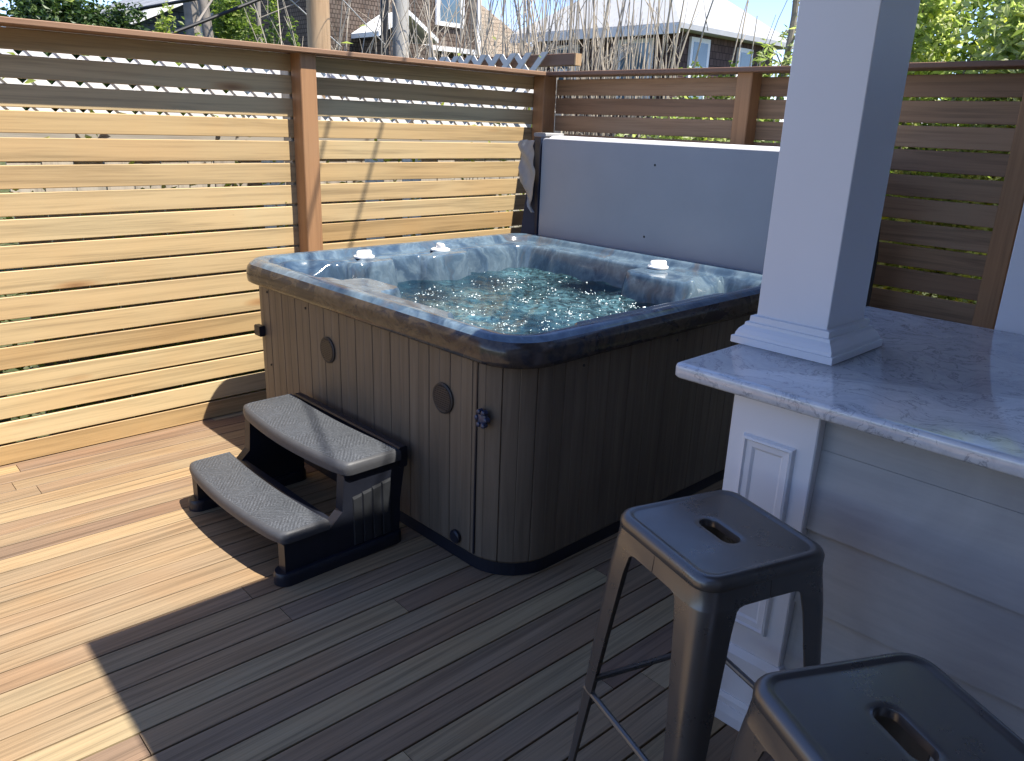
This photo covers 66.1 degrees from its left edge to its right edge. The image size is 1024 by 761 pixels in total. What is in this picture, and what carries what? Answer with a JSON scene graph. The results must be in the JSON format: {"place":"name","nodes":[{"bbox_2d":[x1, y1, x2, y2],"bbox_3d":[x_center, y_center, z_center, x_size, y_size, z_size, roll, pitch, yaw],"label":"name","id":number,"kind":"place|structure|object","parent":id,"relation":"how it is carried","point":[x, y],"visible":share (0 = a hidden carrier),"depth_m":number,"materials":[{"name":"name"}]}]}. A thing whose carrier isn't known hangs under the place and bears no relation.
{"place":"outdoors","nodes":[
{"label":"outdoors","id":0,"kind":"place"},
{"bbox_2d":[100,0,223,163],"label":"house","id":1,"kind":"structure","parent":0,"point":[177,10],"depth_m":19.32,"materials":[{"name":"white stone"}]},
{"bbox_2d":[199,12,223,67],"bbox_3d":[-7.437,-8.702,20.210,1.100,1.300,0.065,-15,25,-42],"label":"window","id":2,"kind":"structure","parent":1,"relation":"in","point":[211,14],"depth_m":19.84,"materials":[{"name":"white paint"}]},
{"bbox_2d":[183,0,212,44],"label":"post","id":3,"kind":"object","parent":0,"point":[188,17],"visible":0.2,"depth_m":9.06,"materials":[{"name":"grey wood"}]},
{"bbox_2d":[224,0,530,107],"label":"house","id":4,"kind":"structure","parent":0,"point":[355,31],"depth_m":16.72,"materials":[{"name":"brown wood"}]},
{"bbox_2d":[435,0,464,28],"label":"window","id":5,"kind":"structure","parent":4,"relation":"in","point":[444,2],"depth_m":17.61,"materials":[{"name":"glass"}]},
{"bbox_2d":[0,162,936,441],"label":"ground","id":6,"kind":"structure","parent":0,"point":[28,318],"depth_m":7.49,"materials":[{"name":"green plant"}]},
{"bbox_2d":[0,0,100,162],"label":"hedge shrub","id":7,"kind":"object","parent":6,"relation":"on","point":[74,12],"visible":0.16,"depth_m":8.50,"materials":[{"name":"green plant"}]},
{"bbox_2d":[81,0,121,261],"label":"hedge shrub","id":8,"kind":"object","parent":6,"relation":"on","point":[98,18],"visible":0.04,"depth_m":8.96,"materials":[{"name":"green plant"}]},
{"bbox_2d":[103,0,158,113],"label":"hedge shrub","id":9,"kind":"object","parent":6,"relation":"on","point":[119,16],"visible":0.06,"depth_m":8.95,"materials":[{"name":"green plant"}]},
{"bbox_2d":[152,1,185,115],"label":"leafy shrub","id":10,"kind":"object","parent":6,"relation":"on","point":[159,25],"visible":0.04,"depth_m":8.36,"materials":[{"name":"green plant"}]},
{"bbox_2d":[191,0,206,115],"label":"bare tree","id":11,"kind":"object","parent":6,"relation":"on","point":[195,10],"visible":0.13,"depth_m":10.62,"materials":[{"name":"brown plant"}]},
{"bbox_2d":[198,0,213,37],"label":"bare tree","id":12,"kind":"object","parent":6,"relation":"on","point":[207,29],"depth_m":9.61,"materials":[{"name":"grey plant"}]},
{"bbox_2d":[178,0,265,114],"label":"leafy shrub","id":13,"kind":"object","parent":6,"relation":"on","point":[231,25],"visible":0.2,"depth_m":9.84,"materials":[{"name":"green plant"}]},
{"bbox_2d":[0,49,532,445],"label":"lattice fence","id":14,"kind":"object","parent":6,"relation":"on","point":[121,86],"visible":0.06,"depth_m":4.12,"materials":[{"name":"beige wood"}]},
{"bbox_2d":[0,0,540,444],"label":"ivy strip","id":15,"kind":"object","parent":6,"relation":"on","point":[156,234],"visible":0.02,"depth_m":4.01,"materials":[{"name":"green plant"}]},
{"bbox_2d":[244,0,299,41],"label":"bare tree","id":16,"kind":"object","parent":6,"relation":"on","point":[258,6],"visible":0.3,"depth_m":10.71,"materials":[{"name":"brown plant"}]},
{"bbox_2d":[0,16,545,465],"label":"slat fence","id":17,"kind":"object","parent":6,"relation":"on","point":[301,149],"visible":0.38,"depth_m":3.81,"materials":[{"name":"brown wood"}]},
{"bbox_2d":[262,0,300,93],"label":"leafy shrub","id":18,"kind":"object","parent":6,"relation":"on","point":[270,6],"visible":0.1,"depth_m":11.17,"materials":[{"name":"green plant"}]},
{"bbox_2d":[306,0,330,98],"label":"utility pole","id":19,"kind":"object","parent":6,"relation":"on","point":[318,24],"depth_m":8.02,"materials":[{"name":"beige wood"}]},
{"bbox_2d":[104,0,196,15],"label":"overhead cable","id":20,"kind":"object","parent":19,"relation":"attached to","point":[161,5],"visible":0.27,"depth_m":9.00,"materials":[{"name":"black rubber"}]},
{"bbox_2d":[290,0,341,46],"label":"guy wire","id":21,"kind":"object","parent":19,"relation":"attached to","point":[306,14],"visible":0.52,"depth_m":8.40,"materials":[{"name":"silver metal"}]},
{"bbox_2d":[162,0,576,100],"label":"dry stem clump","id":22,"kind":"object","parent":6,"relation":"on","point":[342,30],"visible":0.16,"depth_m":9.66,"materials":[{"name":"beige plant"}]},
{"bbox_2d":[380,0,388,55],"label":"conduit","id":23,"kind":"object","parent":6,"relation":"on","point":[385,28],"depth_m":9.89,"materials":[{"name":"grey metal"}]},
{"bbox_2d":[342,0,384,44],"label":"guy wire","id":24,"kind":"object","parent":23,"relation":"attached to","point":[361,19],"visible":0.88,"depth_m":9.41,"materials":[{"name":"silver metal"}]},
{"bbox_2d":[392,0,408,79],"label":"utility pole","id":25,"kind":"object","parent":6,"relation":"on","point":[398,39],"depth_m":9.96,"materials":[{"name":"grey wood"}]},
{"bbox_2d":[148,0,260,40],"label":"overhead cable","id":26,"kind":"object","parent":25,"relation":"attached to","point":[210,18],"visible":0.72,"depth_m":8.59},
{"bbox_2d":[223,52,581,248],"bbox_3d":[-1.514,-1.817,7.689,0.104,2.412,5.558,-15,25,-42],"label":"lattice fence","id":27,"kind":"object","parent":6,"relation":"on","point":[526,61],"visible":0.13,"depth_m":5.96,"materials":[{"name":"grey wood"}]},
{"bbox_2d":[330,0,516,101],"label":"dry stem clump","id":28,"kind":"object","parent":6,"relation":"on","point":[443,50],"visible":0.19,"depth_m":10.00,"materials":[{"name":"beige plant"}]},
{"bbox_2d":[392,0,526,103],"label":"dry stem clump","id":29,"kind":"object","parent":6,"relation":"on","point":[461,25],"visible":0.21,"depth_m":7.40,"materials":[{"name":"beige plant"}]},
{"bbox_2d":[441,0,566,108],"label":"dry stem clump","id":30,"kind":"object","parent":6,"relation":"on","point":[476,13],"visible":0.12,"depth_m":10.12,"materials":[{"name":"beige plant"}]},
{"bbox_2d":[460,0,632,134],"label":"dry stem clump","id":31,"kind":"object","parent":6,"relation":"on","point":[526,11],"visible":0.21,"depth_m":7.08,"materials":[{"name":"beige plant"}]},
{"bbox_2d":[480,0,662,136],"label":"dry stem clump","id":32,"kind":"object","parent":6,"relation":"on","point":[601,60],"visible":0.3,"depth_m":7.06,"materials":[{"name":"beige plant"}]},
{"bbox_2d":[569,0,713,137],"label":"dry stem clump","id":33,"kind":"object","parent":6,"relation":"on","point":[656,47],"visible":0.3,"depth_m":6.95,"materials":[{"name":"beige plant"}]},
{"bbox_2d":[615,96,694,139],"bbox_3d":[0.967,-0.913,5.562,0.745,2.271,0.874,-15,25,-42],"label":"leafy bush","id":34,"kind":"object","parent":6,"relation":"on","point":[670,137],"visible":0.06,"depth_m":5.24,"materials":[{"name":"green plant"}]},
{"bbox_2d":[678,60,738,140],"bbox_3d":[1.610,-1.433,6.806,0.728,2.526,0.644,11,20,26],"label":"leafy bush","id":35,"kind":"object","parent":6,"relation":"on","point":[719,97],"visible":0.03,"depth_m":6.54,"materials":[{"name":"green plant"}]},
{"bbox_2d":[646,0,786,98],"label":"dry stem clump","id":36,"kind":"object","parent":6,"relation":"on","point":[746,8],"visible":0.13,"depth_m":6.85,"materials":[{"name":"beige plant"}]},
{"bbox_2d":[707,97,780,142],"bbox_3d":[1.591,-0.692,5.041,0.876,2.220,1.029,-15,25,-42],"label":"leafy bush","id":37,"kind":"object","parent":6,"relation":"on","point":[719,139],"depth_m":4.75,"materials":[{"name":"green plant"}]},
{"bbox_2d":[726,38,792,141],"bbox_3d":[1.956,-1.385,6.491,0.586,2.649,0.563,-15,25,-42],"label":"leafy bush","id":38,"kind":"object","parent":6,"relation":"on","point":[770,75],"visible":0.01,"depth_m":6.18,"materials":[{"name":"green plant"}]},
{"bbox_2d":[753,0,799,142],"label":"slender tree","id":39,"kind":"object","parent":6,"relation":"on","point":[790,33],"visible":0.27,"depth_m":6.12,"materials":[{"name":"green plant"}]},
{"bbox_2d":[873,0,1008,298],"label":"leafy bush","id":40,"kind":"object","parent":6,"relation":"on","point":[932,15],"visible":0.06,"depth_m":4.16,"materials":[{"name":"green plant"}]},
{"bbox_2d":[888,0,1001,291],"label":"leafy bush","id":41,"kind":"object","parent":6,"relation":"on","point":[964,44],"visible":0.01,"depth_m":4.77,"materials":[{"name":"green plant"}]},
{"bbox_2d":[913,0,1009,199],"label":"leafy bush","id":42,"kind":"object","parent":6,"relation":"on","point":[975,23],"visible":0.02,"depth_m":4.83,"materials":[{"name":"green plant"}]},
{"bbox_2d":[935,0,1023,303],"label":"leafy bush","id":43,"kind":"object","parent":6,"relation":"on","point":[1006,39],"visible":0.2,"depth_m":3.71,"materials":[{"name":"green plant"}]},
{"bbox_2d":[0,0,1004,124],"label":"sky","id":44,"kind":"structure","parent":0,"point":[766,10],"materials":[{"name":"white"}]},
{"bbox_2d":[510,0,793,140],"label":"house","id":45,"kind":"structure","parent":0,"point":[718,42],"depth_m":16.84,"materials":[{"name":"brown"}]},
{"bbox_2d":[554,45,579,79],"bbox_3d":[1.239,-7.088,17.969,0.065,1.050,0.700,-15,25,-42],"label":"window","id":46,"kind":"structure","parent":45,"relation":"in","point":[563,48],"depth_m":17.91,"materials":[{"name":"grey glass"}]},
{"bbox_2d":[616,38,654,98],"bbox_3d":[2.582,-6.485,16.684,0.065,1.400,0.900,-15,25,-42],"label":"window","id":47,"kind":"structure","parent":45,"relation":"in","point":[621,64],"depth_m":16.51,"materials":[{"name":"grey glass"}]},
{"bbox_2d":[686,37,710,98],"bbox_3d":[3.900,-6.433,16.596,0.700,1.450,0.065,-15,25,-42],"label":"window","id":48,"kind":"structure","parent":45,"relation":"in","point":[704,51],"depth_m":16.42,"materials":[{"name":"blue glass"}]},
{"bbox_2d":[734,47,753,76],"bbox_3d":[5.201,-6.800,17.785,0.600,1.300,0.065,-15,25,-42],"label":"window","id":49,"kind":"structure","parent":45,"relation":"in","point":[744,58],"depth_m":17.57,"materials":[{"name":"blue glass"}]},
{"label":"deck subfloor","id":50,"kind":"structure","parent":0,"visible":0},
{"bbox_2d":[0,411,772,760],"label":"deck","id":51,"kind":"structure","parent":50,"relation":"on","point":[146,613],"depth_m":2.43,"materials":[{"name":"brown wood"}]},
{"bbox_2d":[188,392,406,586],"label":"spa steps","id":52,"kind":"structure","parent":51,"relation":"on","point":[286,435],"depth_m":2.91,"materials":[{"name":"black plastic"}]},
{"bbox_2d":[246,233,762,575],"bbox_3d":[0.021,-0.107,3.810,1.900,0.900,1.914,-15,25,-42],"label":"hot tub","id":53,"kind":"object","parent":51,"relation":"on","point":[533,403],"visible":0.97,"depth_m":3.03,"materials":[{"name":"brown plastic"}]},
{"bbox_2d":[518,132,880,305],"bbox_3d":[0.877,-0.687,4.346,0.371,1.235,2.155,-15,25,-42],"label":"spa cover","id":54,"kind":"object","parent":53,"relation":"attached to","point":[709,203],"visible":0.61,"depth_m":4.20,"materials":[{"name":"grey plastic"}]},
{"bbox_2d":[568,490,824,760],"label":"bar stool","id":55,"kind":"object","parent":51,"relation":"on","point":[715,561],"visible":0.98,"depth_m":1.55,"materials":[{"name":"grey metal"}]},
{"bbox_2d":[531,60,1023,328],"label":"slat fence","id":56,"kind":"object","parent":51,"relation":"on","point":[746,108],"visible":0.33,"depth_m":3.67,"materials":[{"name":"brown wood"}]},
{"bbox_2d":[675,306,1023,760],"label":"bar counter","id":57,"kind":"object","parent":51,"relation":"on","point":[887,476],"visible":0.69,"depth_m":1.81,"materials":[{"name":"stone"}]},
{"bbox_2d":[730,0,919,365],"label":"porch column","id":58,"kind":"structure","parent":57,"relation":"on","point":[848,73],"depth_m":2.03,"materials":[{"name":"white paint"}]},
{"bbox_2d":[730,652,1023,760],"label":"bar stool","id":59,"kind":"object","parent":51,"relation":"on","point":[899,706],"visible":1,"depth_m":1.14,"materials":[{"name":"grey metal"}]},
{"bbox_2d":[994,204,1023,334],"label":"porch column","id":60,"kind":"structure","parent":51,"relation":"on","point":[1010,317],"depth_m":2.45,"materials":[{"name":"white paint"}]}
]}

